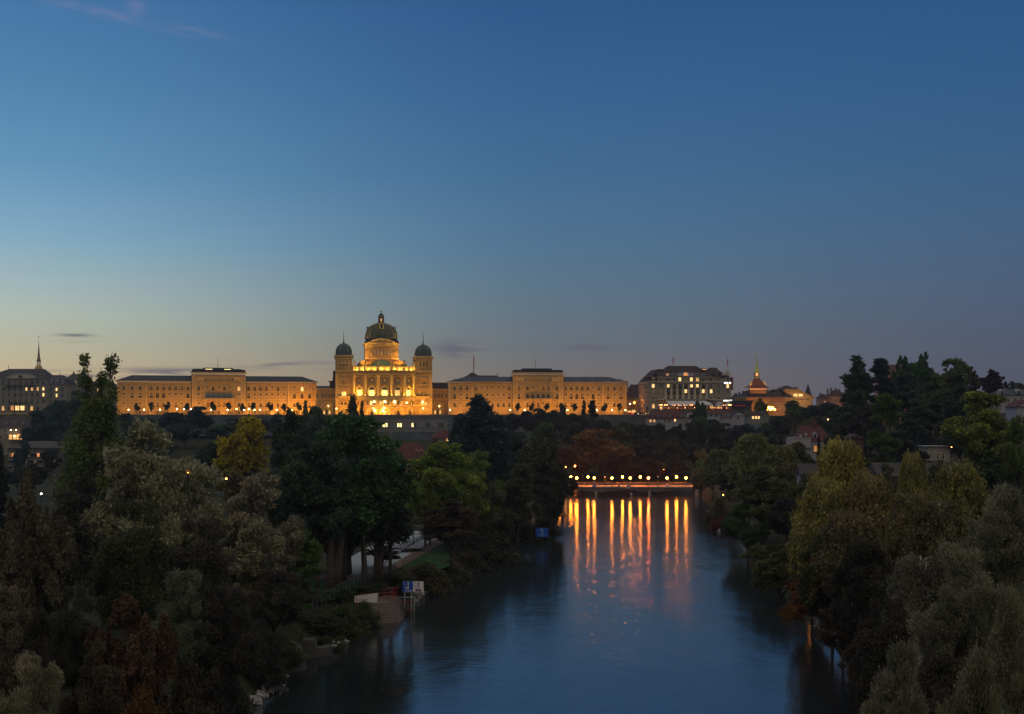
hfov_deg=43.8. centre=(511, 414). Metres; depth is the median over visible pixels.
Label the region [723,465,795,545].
leafy tree
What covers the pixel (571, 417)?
leafy tree
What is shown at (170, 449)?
leafy tree
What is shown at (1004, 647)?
willow tree
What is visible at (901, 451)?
leafy tree
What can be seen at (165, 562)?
leafy tree
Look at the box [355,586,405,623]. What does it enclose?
stone jetty
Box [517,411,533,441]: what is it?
leafy tree
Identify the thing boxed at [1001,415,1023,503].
leafy tree
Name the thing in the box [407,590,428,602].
bank stones
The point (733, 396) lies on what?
link house
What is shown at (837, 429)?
leafy tree
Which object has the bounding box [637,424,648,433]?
leafy tree
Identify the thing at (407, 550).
shrub
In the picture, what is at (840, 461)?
birch tree
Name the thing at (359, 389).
arched window
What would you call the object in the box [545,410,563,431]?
leafy tree
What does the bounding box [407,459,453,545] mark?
leafy tree
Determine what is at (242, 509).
leafy tree
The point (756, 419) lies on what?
long house
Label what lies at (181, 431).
leafy tree
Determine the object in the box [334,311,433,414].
parliament building
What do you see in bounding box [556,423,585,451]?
leafy tree
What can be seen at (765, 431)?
leafy tree
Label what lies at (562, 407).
pine tree
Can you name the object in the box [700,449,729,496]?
birch tree
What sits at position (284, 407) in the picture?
leafy tree
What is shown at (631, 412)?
city bus
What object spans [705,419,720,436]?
leafy tree
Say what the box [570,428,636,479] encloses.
leafy tree
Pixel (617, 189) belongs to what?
sky
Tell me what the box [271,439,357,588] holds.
leafy tree
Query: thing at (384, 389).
arched window
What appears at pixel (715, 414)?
row house
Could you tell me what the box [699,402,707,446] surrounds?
poplar tree
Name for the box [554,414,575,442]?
leafy tree
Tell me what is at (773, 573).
leafy tree
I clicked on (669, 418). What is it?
row house
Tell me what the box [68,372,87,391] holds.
link house
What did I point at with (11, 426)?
mansard villa
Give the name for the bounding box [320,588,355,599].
shrub
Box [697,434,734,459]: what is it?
leafy tree
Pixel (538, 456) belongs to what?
leafy tree
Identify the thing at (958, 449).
leafy tree
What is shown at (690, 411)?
podium
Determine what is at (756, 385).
spired tower
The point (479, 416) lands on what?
spruce tree
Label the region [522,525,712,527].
cable
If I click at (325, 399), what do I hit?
link building
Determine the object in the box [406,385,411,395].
arched window
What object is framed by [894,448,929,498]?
birch tree
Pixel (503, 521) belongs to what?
leafy tree
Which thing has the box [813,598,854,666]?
leafy tree
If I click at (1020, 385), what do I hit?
leafy tree
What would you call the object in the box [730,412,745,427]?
gabled house
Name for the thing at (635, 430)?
leafy tree
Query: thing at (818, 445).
cypress tree
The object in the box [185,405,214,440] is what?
leafy tree
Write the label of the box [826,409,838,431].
leafy tree
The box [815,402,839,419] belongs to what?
leafy tree
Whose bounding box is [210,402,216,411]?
leafy tree
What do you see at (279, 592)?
leafy tree
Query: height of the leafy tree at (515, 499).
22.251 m
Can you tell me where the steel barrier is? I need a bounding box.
[400,596,414,610]
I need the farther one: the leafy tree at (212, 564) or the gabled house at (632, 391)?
the gabled house at (632, 391)
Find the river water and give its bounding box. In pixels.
[247,479,861,713]
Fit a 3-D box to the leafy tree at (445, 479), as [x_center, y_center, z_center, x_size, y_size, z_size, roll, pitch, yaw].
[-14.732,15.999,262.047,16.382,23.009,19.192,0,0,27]
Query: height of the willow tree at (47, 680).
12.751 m
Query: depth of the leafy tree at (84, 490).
188.74 m
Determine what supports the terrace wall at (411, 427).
on the ground at (46, 490)
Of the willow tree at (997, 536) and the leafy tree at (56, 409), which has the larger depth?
the leafy tree at (56, 409)
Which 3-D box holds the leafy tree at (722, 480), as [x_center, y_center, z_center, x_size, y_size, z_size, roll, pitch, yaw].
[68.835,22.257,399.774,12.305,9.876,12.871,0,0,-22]
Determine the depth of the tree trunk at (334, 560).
196.25 m
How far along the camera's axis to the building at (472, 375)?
791.70 m
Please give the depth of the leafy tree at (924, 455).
299.37 m
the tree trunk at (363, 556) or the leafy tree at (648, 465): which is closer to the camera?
the tree trunk at (363, 556)
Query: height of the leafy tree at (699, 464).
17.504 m
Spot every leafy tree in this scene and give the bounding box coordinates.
[0,469,79,707]
[0,585,36,701]
[3,600,73,713]
[5,465,24,493]
[12,439,30,465]
[16,486,103,612]
[17,463,52,489]
[18,409,64,445]
[36,533,62,650]
[39,448,62,482]
[43,400,71,445]
[46,578,107,696]
[56,638,124,713]
[63,389,84,438]
[74,475,118,594]
[80,446,182,561]
[80,489,174,643]
[83,593,180,712]
[90,416,224,568]
[117,413,140,436]
[123,426,149,451]
[133,418,158,430]
[134,403,139,411]
[148,402,154,411]
[148,434,178,453]
[150,554,170,621]
[151,567,211,703]
[154,412,188,440]
[155,508,233,626]
[164,402,169,411]
[164,423,203,448]
[172,574,269,713]
[184,403,189,411]
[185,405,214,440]
[194,441,225,492]
[202,425,234,439]
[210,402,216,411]
[213,414,271,478]
[213,466,246,514]
[216,537,246,609]
[221,418,243,432]
[221,519,288,623]
[223,470,306,623]
[225,402,231,414]
[237,499,275,531]
[239,403,245,414]
[244,553,308,641]
[250,402,255,410]
[257,417,274,430]
[264,450,308,519]
[265,514,310,536]
[267,402,272,411]
[268,406,319,475]
[269,413,283,432]
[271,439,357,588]
[275,424,298,455]
[276,409,417,581]
[281,403,286,410]
[286,528,323,603]
[296,402,301,411]
[296,404,325,441]
[311,526,389,574]
[317,414,346,465]
[353,457,416,579]
[366,545,400,567]
[367,436,383,458]
[381,448,416,573]
[404,438,482,544]
[406,468,446,546]
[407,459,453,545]
[413,498,481,557]
[441,450,491,547]
[465,448,506,513]
[470,479,519,538]
[490,462,544,542]
[503,413,524,431]
[515,437,569,507]
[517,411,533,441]
[523,408,547,429]
[527,422,559,445]
[529,403,534,411]
[532,412,556,431]
[533,474,567,520]
[544,403,549,410]
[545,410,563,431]
[549,463,578,496]
[553,448,577,467]
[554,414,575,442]
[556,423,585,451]
[559,413,581,427]
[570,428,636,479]
[570,451,603,481]
[572,403,577,410]
[574,415,594,429]
[585,419,609,439]
[591,419,623,438]
[600,455,642,481]
[601,403,607,412]
[616,403,622,414]
[622,437,652,478]
[623,423,643,444]
[631,458,662,480]
[635,425,661,442]
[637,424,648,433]
[651,460,689,481]
[653,423,669,442]
[668,426,687,438]
[686,446,699,467]
[693,416,709,445]
[694,451,715,499]
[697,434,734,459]
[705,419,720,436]
[710,471,746,499]
[717,423,736,439]
[718,502,770,557]
[723,424,755,444]
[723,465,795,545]
[743,426,772,436]
[748,548,804,601]
[753,398,768,414]
[765,497,793,547]
[766,435,786,446]
[769,416,794,440]
[784,400,810,434]
[785,557,813,629]
[788,497,801,537]
[790,472,812,511]
[791,441,811,463]
[795,533,853,650]
[797,416,833,432]
[804,405,822,417]
[806,453,815,463]
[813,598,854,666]
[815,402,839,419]
[822,535,894,632]
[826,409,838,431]
[831,422,865,450]
[837,389,884,434]
[837,616,882,679]
[844,591,911,713]
[845,404,885,461]
[858,449,871,468]
[869,587,915,642]
[871,450,891,461]
[873,431,915,461]
[876,377,902,432]
[879,461,897,494]
[891,355,919,429]
[892,372,927,409]
[901,362,926,386]
[914,591,965,651]
[915,350,933,384]
[915,620,966,713]
[918,450,943,461]
[923,357,971,413]
[927,460,942,486]
[928,422,954,453]
[939,426,966,462]
[940,384,971,425]
[940,390,1023,463]
[966,363,982,391]
[969,445,1023,499]
[979,369,1013,393]
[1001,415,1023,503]
[1007,382,1023,388]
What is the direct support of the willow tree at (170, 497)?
on the ground at (46, 490)
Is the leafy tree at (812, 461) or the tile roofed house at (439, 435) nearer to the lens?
the leafy tree at (812, 461)
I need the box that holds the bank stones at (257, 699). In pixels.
[247,674,288,704]
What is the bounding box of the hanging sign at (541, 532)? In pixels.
[536,528,547,536]
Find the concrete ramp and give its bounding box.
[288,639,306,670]
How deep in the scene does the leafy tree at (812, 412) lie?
685.79 m
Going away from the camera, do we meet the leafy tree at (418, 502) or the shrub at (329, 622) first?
the shrub at (329, 622)
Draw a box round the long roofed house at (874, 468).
[867,462,952,485]
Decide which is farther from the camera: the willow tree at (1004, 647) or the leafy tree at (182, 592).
the leafy tree at (182, 592)
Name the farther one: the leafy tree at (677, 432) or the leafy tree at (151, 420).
the leafy tree at (151, 420)
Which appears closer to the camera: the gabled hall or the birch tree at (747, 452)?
the birch tree at (747, 452)
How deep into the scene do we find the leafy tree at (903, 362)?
468.88 m
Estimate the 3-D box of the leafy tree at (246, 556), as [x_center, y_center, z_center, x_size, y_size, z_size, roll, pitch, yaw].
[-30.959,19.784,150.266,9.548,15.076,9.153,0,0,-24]
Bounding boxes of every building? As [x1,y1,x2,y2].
[115,368,317,414]
[316,386,334,414]
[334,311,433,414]
[432,383,447,414]
[447,357,627,414]
[465,373,497,376]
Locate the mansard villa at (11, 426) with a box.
[0,413,32,455]
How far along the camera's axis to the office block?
540.00 m
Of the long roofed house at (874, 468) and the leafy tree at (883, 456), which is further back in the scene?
the leafy tree at (883, 456)
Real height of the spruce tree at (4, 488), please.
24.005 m
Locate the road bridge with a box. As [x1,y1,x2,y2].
[569,482,721,494]
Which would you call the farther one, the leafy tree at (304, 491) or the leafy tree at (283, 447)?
the leafy tree at (283, 447)
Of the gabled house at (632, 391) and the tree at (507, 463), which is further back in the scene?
the gabled house at (632, 391)
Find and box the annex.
[627,399,636,414]
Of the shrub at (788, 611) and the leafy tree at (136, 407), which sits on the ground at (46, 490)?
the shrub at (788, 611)
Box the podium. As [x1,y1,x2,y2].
[651,408,751,413]
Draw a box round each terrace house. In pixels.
[916,445,949,461]
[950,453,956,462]
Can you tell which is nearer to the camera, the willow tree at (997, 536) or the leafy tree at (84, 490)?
the willow tree at (997, 536)
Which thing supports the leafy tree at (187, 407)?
on the terrace pavement
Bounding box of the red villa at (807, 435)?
[786,416,827,460]
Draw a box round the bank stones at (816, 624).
[810,616,836,640]
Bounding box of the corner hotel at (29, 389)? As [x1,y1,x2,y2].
[0,365,75,410]
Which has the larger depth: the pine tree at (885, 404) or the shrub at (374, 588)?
the pine tree at (885, 404)
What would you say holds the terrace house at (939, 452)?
on the ground at (46, 490)
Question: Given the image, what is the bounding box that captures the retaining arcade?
[0,410,40,414]
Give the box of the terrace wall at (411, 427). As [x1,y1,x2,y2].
[335,415,447,439]
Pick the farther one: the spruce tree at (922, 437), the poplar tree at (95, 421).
the spruce tree at (922, 437)
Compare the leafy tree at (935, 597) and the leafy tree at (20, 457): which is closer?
the leafy tree at (935, 597)
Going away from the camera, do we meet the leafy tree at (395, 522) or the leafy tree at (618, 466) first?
the leafy tree at (395, 522)
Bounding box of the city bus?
[627,410,635,414]
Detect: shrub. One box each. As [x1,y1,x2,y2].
[119,675,165,713]
[242,628,290,690]
[279,641,311,666]
[297,609,347,632]
[304,590,336,603]
[312,631,347,650]
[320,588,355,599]
[322,601,371,639]
[335,622,364,639]
[347,583,393,595]
[354,600,382,628]
[375,573,420,589]
[396,560,455,594]
[399,548,424,552]
[434,558,474,582]
[449,544,493,573]
[504,521,551,542]
[534,508,562,534]
[704,496,731,526]
[706,515,725,531]
[737,543,785,559]
[776,601,804,618]
[842,662,859,681]
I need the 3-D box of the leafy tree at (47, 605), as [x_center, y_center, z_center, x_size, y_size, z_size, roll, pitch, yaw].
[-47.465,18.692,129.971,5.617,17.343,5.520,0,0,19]
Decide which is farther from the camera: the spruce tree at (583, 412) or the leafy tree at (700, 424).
the spruce tree at (583, 412)
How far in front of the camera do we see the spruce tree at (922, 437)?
339.38 m
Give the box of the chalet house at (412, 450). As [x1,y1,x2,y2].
[393,443,424,479]
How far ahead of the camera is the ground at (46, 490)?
336.57 m
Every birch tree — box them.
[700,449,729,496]
[726,432,770,486]
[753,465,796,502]
[757,443,803,475]
[785,477,847,574]
[806,509,891,606]
[808,434,872,505]
[842,470,896,541]
[877,552,956,663]
[882,491,931,575]
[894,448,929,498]
[899,498,979,596]
[925,457,990,520]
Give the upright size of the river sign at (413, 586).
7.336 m
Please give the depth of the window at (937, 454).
329.82 m
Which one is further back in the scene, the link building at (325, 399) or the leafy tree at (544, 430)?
the link building at (325, 399)
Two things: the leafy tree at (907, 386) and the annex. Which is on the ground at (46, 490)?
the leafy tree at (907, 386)
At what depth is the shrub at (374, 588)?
194.78 m
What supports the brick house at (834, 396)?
on the ground at (46, 490)
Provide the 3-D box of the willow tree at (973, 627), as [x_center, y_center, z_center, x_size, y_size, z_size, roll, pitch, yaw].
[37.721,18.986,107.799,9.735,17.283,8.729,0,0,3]
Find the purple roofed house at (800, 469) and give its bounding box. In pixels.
[794,464,818,502]
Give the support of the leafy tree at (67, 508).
on the ground at (46, 490)
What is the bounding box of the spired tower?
[745,355,769,392]
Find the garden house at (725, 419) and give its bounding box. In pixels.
[720,415,730,429]
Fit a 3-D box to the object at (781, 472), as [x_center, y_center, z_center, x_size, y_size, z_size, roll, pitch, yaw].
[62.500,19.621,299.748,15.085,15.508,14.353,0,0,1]
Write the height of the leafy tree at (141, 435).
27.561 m
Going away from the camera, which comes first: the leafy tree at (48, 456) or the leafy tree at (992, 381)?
the leafy tree at (48, 456)
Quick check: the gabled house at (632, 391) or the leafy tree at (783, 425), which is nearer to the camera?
the leafy tree at (783, 425)
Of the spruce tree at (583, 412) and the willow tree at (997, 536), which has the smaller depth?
the willow tree at (997, 536)
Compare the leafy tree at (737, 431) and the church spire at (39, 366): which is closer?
the leafy tree at (737, 431)
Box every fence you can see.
[312,559,392,608]
[394,534,426,550]
[402,548,440,566]
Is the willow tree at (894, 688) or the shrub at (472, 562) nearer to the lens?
the willow tree at (894, 688)
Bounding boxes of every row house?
[646,407,692,433]
[706,410,730,440]
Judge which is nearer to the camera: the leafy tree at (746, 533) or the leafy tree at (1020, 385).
the leafy tree at (746, 533)
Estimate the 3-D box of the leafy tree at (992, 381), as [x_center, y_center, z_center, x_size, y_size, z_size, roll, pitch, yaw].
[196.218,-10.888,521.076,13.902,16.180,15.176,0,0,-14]
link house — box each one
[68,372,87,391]
[89,383,116,406]
[731,392,739,399]
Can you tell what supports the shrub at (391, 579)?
on the ground at (46, 490)
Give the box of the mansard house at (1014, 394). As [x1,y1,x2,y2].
[988,383,1023,413]
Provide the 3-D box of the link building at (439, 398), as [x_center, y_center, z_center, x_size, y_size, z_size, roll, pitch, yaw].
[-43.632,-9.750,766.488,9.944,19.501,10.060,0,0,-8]
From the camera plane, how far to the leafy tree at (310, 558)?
179.01 m
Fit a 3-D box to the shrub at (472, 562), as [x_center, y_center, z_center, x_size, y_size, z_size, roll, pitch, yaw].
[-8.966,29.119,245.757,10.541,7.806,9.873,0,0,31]
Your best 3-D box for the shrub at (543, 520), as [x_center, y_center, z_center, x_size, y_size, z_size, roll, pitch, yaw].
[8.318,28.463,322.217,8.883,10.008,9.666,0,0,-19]
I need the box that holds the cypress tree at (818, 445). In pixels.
[816,435,820,463]
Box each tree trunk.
[310,501,353,587]
[358,518,377,583]
[377,535,384,578]
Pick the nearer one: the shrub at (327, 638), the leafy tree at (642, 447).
the shrub at (327, 638)
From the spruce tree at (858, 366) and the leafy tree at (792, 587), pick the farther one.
the spruce tree at (858, 366)
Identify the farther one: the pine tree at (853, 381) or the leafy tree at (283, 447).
the leafy tree at (283, 447)
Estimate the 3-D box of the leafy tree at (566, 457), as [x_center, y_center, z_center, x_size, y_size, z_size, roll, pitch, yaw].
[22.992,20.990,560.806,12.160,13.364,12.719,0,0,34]
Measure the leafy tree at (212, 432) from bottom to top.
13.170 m
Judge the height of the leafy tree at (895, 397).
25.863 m
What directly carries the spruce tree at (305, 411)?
on the ground at (46, 490)
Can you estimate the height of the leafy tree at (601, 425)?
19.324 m
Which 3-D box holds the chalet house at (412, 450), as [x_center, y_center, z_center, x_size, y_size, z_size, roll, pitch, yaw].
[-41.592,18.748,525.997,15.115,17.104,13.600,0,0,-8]
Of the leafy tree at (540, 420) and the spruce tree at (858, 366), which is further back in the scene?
the leafy tree at (540, 420)
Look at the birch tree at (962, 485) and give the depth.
169.89 m
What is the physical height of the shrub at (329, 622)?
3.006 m
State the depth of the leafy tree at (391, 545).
211.81 m
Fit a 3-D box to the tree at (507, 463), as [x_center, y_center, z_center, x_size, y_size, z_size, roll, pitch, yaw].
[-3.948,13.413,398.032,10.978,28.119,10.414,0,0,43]
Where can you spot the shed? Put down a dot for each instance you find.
(58, 609)
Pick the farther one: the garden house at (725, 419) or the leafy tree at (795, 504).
the garden house at (725, 419)
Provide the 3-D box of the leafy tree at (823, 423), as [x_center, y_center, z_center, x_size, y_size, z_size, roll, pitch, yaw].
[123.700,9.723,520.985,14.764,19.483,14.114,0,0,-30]
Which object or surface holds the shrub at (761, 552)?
on the ground at (46, 490)
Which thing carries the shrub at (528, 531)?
on the ground at (46, 490)
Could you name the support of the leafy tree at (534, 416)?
on the ground at (46, 490)
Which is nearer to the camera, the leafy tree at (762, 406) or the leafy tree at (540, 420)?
the leafy tree at (540, 420)
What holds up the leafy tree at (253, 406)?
on the terrace pavement
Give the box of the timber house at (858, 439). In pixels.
[842,433,863,449]
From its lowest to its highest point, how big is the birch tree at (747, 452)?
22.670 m
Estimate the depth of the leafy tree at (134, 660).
97.01 m
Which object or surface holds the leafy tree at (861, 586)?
on the ground at (46, 490)
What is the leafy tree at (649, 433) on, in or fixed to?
on the ground at (46, 490)
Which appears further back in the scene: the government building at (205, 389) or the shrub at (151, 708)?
the government building at (205, 389)
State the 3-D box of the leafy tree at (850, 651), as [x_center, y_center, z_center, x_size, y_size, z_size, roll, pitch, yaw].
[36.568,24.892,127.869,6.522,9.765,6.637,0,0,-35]
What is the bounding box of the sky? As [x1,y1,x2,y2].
[0,0,1023,404]
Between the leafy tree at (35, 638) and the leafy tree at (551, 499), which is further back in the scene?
the leafy tree at (551, 499)
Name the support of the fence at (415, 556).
on the ground at (46, 490)
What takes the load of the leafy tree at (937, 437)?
on the ground at (46, 490)
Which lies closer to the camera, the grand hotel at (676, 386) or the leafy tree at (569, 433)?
the leafy tree at (569, 433)
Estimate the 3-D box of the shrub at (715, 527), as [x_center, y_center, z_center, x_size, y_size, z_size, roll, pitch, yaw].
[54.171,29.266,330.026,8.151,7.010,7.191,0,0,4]
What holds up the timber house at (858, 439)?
on the ground at (46, 490)
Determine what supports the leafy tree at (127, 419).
on the ground at (46, 490)
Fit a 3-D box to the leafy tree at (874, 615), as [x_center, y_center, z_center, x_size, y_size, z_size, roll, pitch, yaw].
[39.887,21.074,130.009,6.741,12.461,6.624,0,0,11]
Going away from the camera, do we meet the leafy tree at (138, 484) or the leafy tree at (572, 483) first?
the leafy tree at (138, 484)
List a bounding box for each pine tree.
[558,403,566,441]
[586,400,598,419]
[827,372,874,434]
[864,392,902,468]
[867,357,902,453]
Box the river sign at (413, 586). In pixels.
[402,581,423,612]
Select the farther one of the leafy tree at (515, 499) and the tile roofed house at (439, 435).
the tile roofed house at (439, 435)
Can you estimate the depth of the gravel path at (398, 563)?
231.57 m
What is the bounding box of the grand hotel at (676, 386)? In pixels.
[637,366,732,414]
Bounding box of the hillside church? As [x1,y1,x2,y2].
[874,365,905,423]
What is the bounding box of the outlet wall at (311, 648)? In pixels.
[301,631,331,657]
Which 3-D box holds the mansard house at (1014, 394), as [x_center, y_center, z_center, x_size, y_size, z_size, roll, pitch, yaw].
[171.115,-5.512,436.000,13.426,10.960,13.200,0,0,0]
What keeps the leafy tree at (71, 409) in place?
on the ground at (46, 490)
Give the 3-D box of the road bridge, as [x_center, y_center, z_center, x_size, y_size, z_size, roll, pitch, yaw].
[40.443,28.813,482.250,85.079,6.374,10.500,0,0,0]
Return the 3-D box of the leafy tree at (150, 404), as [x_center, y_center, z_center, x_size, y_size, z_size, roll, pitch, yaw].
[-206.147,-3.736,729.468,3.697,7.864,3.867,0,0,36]
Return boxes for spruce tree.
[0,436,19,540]
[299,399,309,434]
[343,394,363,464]
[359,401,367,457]
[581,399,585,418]
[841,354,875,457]
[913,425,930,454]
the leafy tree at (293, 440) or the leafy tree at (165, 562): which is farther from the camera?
the leafy tree at (293, 440)
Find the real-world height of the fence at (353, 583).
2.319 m
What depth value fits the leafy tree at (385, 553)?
221.51 m
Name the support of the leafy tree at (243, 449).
on the ground at (46, 490)
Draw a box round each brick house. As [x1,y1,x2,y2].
[816,393,827,405]
[827,388,842,406]
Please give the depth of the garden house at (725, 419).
680.00 m
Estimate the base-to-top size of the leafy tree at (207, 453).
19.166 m
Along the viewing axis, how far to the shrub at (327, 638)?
163.80 m
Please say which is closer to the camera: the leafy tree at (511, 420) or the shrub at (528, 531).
the shrub at (528, 531)
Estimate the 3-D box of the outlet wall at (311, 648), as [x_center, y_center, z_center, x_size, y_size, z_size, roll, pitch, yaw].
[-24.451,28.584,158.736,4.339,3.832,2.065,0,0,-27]
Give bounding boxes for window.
[355,385,363,395]
[367,385,376,395]
[379,322,383,328]
[380,385,389,395]
[393,385,401,395]
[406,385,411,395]
[935,453,941,459]
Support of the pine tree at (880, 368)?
on the ground at (46, 490)
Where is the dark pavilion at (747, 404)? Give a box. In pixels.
[729,400,752,409]
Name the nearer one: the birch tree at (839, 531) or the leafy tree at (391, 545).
the birch tree at (839, 531)
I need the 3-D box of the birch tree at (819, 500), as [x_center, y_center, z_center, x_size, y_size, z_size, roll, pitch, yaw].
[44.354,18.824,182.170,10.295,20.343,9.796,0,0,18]
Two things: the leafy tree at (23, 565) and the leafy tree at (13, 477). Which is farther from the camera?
the leafy tree at (13, 477)
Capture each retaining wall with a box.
[104,415,327,435]
[447,415,453,432]
[454,415,645,439]
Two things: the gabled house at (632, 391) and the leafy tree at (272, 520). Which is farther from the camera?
the gabled house at (632, 391)
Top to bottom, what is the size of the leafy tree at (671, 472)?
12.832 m
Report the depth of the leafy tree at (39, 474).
398.87 m
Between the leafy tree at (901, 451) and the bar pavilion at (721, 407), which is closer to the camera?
the leafy tree at (901, 451)
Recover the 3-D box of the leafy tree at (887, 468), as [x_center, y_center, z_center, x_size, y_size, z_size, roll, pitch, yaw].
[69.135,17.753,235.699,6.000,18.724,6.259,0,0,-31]
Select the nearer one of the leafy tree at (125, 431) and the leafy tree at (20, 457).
the leafy tree at (20, 457)
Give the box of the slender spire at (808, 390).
[805,385,812,395]
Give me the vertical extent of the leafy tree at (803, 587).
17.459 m
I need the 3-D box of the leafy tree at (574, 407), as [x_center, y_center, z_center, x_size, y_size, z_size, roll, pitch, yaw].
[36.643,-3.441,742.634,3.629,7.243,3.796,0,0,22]
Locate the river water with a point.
(645, 611)
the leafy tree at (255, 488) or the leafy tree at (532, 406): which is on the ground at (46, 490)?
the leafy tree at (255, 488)
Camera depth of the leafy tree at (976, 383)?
448.35 m
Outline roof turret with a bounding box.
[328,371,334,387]
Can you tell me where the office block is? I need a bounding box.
[7,441,69,476]
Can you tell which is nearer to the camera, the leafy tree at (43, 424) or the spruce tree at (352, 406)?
the spruce tree at (352, 406)
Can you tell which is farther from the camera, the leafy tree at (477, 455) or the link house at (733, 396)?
the link house at (733, 396)
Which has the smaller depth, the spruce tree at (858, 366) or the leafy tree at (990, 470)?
the leafy tree at (990, 470)
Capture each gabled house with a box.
[627,381,637,414]
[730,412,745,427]
[1004,400,1023,444]
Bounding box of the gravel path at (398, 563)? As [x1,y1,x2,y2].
[313,538,443,578]
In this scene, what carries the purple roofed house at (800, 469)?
on the ground at (46, 490)
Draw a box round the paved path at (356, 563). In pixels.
[350,531,435,574]
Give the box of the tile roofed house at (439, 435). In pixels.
[430,430,449,447]
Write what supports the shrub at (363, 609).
on the ground at (46, 490)
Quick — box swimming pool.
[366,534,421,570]
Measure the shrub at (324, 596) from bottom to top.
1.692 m
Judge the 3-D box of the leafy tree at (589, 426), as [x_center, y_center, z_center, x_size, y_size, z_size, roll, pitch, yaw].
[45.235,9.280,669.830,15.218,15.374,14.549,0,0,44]
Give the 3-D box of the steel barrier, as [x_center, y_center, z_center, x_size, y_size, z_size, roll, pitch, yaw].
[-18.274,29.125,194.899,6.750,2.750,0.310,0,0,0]
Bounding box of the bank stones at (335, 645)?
[329,639,348,648]
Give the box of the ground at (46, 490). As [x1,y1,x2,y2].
[0,408,1023,713]
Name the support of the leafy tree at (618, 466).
on the ground at (46, 490)
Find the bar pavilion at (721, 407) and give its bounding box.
[708,406,724,409]
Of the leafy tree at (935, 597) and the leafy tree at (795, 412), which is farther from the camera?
the leafy tree at (795, 412)
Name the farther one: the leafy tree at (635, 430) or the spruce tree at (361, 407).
the leafy tree at (635, 430)
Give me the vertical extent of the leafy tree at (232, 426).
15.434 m
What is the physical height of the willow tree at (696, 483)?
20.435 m
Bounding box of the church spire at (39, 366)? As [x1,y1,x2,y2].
[35,344,42,368]
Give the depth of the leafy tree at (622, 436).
607.12 m
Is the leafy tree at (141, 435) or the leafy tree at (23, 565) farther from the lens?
the leafy tree at (141, 435)
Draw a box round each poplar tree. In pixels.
[53,352,130,568]
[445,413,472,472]
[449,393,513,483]
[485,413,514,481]
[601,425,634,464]
[691,400,701,445]
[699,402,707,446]
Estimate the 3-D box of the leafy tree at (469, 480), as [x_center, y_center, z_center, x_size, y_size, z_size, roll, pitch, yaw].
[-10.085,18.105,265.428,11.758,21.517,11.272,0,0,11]
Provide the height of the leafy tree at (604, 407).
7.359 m
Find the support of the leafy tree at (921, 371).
on the ground at (46, 490)
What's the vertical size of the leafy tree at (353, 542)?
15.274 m
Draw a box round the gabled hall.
[777,386,814,406]
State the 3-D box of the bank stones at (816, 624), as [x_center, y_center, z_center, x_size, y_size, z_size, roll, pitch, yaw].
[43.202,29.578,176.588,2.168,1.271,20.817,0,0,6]
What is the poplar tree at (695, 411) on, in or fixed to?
on the ground at (46, 490)
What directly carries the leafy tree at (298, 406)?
on the terrace pavement
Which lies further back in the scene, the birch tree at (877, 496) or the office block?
the office block
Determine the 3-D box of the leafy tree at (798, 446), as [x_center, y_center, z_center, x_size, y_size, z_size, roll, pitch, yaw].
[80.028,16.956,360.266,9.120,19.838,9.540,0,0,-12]
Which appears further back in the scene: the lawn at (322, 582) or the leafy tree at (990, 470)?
the leafy tree at (990, 470)
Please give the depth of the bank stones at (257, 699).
134.24 m
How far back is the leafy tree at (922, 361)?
473.04 m
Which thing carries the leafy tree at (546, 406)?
on the terrace pavement
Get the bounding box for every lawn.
[297,578,370,609]
[401,543,449,574]
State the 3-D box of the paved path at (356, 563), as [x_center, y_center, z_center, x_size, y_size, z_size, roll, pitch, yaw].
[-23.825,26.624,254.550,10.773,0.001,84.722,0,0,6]
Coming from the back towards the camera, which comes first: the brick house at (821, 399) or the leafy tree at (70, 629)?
the brick house at (821, 399)
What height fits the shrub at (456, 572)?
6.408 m
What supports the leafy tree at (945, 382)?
on the ground at (46, 490)
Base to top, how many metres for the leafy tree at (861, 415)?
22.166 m
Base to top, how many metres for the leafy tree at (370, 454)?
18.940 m
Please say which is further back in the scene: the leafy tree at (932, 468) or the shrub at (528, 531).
the shrub at (528, 531)
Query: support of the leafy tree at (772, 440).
on the ground at (46, 490)
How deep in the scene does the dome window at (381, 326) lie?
755.33 m
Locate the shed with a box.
[51,597,67,616]
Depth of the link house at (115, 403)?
790.00 m
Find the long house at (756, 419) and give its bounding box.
[736,410,768,428]
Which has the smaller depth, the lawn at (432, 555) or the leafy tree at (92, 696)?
the leafy tree at (92, 696)
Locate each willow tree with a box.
[0,650,65,713]
[113,458,234,568]
[690,449,711,501]
[858,635,929,713]
[906,537,1007,670]
[934,642,1003,713]
[953,480,1023,608]
[985,583,1023,713]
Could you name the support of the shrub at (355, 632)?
on the ground at (46, 490)
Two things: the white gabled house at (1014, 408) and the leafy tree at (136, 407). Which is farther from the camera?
the leafy tree at (136, 407)
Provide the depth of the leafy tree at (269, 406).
747.53 m
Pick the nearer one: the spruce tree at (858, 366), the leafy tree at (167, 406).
the spruce tree at (858, 366)
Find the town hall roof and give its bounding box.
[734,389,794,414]
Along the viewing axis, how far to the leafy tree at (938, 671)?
97.19 m
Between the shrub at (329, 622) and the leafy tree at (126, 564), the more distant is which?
the shrub at (329, 622)

